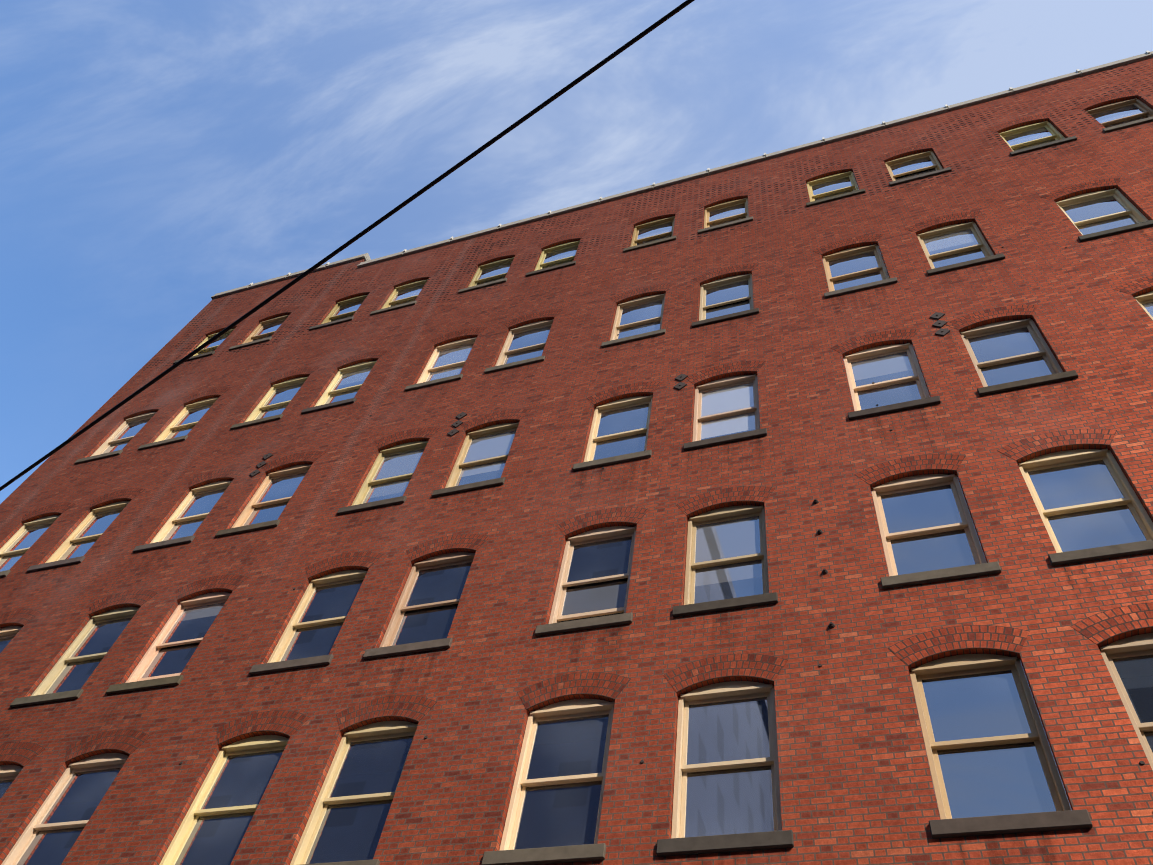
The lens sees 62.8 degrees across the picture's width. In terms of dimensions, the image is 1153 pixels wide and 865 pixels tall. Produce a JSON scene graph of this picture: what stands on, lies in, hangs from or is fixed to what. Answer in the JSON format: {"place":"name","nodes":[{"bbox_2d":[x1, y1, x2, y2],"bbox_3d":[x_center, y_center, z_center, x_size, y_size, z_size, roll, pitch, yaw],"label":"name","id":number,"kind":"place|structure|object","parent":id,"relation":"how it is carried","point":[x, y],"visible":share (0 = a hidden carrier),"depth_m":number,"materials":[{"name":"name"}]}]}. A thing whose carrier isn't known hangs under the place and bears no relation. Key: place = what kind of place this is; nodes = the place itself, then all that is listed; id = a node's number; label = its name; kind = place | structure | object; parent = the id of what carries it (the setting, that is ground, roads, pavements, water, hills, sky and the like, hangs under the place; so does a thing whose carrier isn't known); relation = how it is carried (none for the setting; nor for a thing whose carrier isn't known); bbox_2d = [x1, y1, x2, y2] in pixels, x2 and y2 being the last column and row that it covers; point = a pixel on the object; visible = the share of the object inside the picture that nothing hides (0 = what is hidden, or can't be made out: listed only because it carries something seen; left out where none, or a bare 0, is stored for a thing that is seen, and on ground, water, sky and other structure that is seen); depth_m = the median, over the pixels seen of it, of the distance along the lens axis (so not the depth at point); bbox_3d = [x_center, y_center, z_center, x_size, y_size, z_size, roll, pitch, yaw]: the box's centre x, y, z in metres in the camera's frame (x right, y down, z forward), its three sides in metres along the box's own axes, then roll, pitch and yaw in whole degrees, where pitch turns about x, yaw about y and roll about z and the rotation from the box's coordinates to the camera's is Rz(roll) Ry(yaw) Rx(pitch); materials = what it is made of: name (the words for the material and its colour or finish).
{"place":"outdoors","nodes":[
{"label":"outdoors","id":0,"kind":"place"},
{"bbox_2d":[0,0,694,490],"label":"service cable","id":1,"kind":"object","parent":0,"point":[422,190],"visible":1,"depth_m":6.20,"materials":[{"name":"black plastic"}]},
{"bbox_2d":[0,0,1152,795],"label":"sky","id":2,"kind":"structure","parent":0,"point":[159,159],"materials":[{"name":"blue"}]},
{"bbox_3d":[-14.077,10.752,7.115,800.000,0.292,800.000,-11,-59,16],"label":"ground","id":3,"kind":"structure","parent":0,"visible":0},
{"bbox_2d":[0,57,1152,864],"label":"brick wall","id":4,"kind":"structure","parent":3,"relation":"on","point":[856,785],"depth_m":14.13,"materials":[{"name":"red brick"}]},
{"bbox_2d":[14,146,1124,864],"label":"runoff stains","id":5,"kind":"object","parent":4,"relation":"attached to","point":[574,638],"visible":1,"depth_m":13.79,"materials":[{"name":"red brick"}]},
{"bbox_2d":[0,98,1152,864],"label":"sash frames","id":6,"kind":"structure","parent":4,"relation":"attached to","point":[970,664],"depth_m":13.01,"materials":[{"name":"beige wood"}]},
{"bbox_2d":[0,105,1152,864],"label":"sash glass","id":7,"kind":"object","parent":6,"relation":"in","point":[994,779],"visible":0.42,"depth_m":12.01,"materials":[{"name":"blue glass"}]},
{"bbox_2d":[559,274,939,816],"bbox_3d":[3.635,-0.186,14.831,33.277,20.520,0.001,-11,-59,16],"label":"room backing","id":8,"kind":"object","parent":6,"relation":"attached to","point":[623,612],"depth_m":12.56,"materials":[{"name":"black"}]},
{"bbox_2d":[0,90,1152,767],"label":"brick arches","id":9,"kind":"structure","parent":4,"relation":"attached to","point":[1100,630],"depth_m":13.77,"materials":[{"name":"red brick"}]},
{"bbox_2d":[0,116,1152,864],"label":"stone sills","id":10,"kind":"structure","parent":4,"relation":"attached to","point":[938,828],"depth_m":12.90,"materials":[{"name":"grey stone"}]},
{"bbox_2d":[180,246,1144,764],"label":"wall anchors","id":11,"kind":"object","parent":4,"relation":"attached to","point":[680,378],"visible":0.92,"depth_m":15.75,"materials":[{"name":"metal"}]},
{"bbox_2d":[211,51,1152,299],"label":"parapet coping","id":12,"kind":"object","parent":4,"relation":"on","point":[369,261],"visible":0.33,"depth_m":25.41,"materials":[{"name":"metal"}]},
{"bbox_2d":[249,51,1149,285],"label":"coping clips","id":13,"kind":"object","parent":12,"relation":"attached to","point":[823,139],"visible":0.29,"depth_m":25.57,"materials":[{"name":"beige metal"}]}
]}

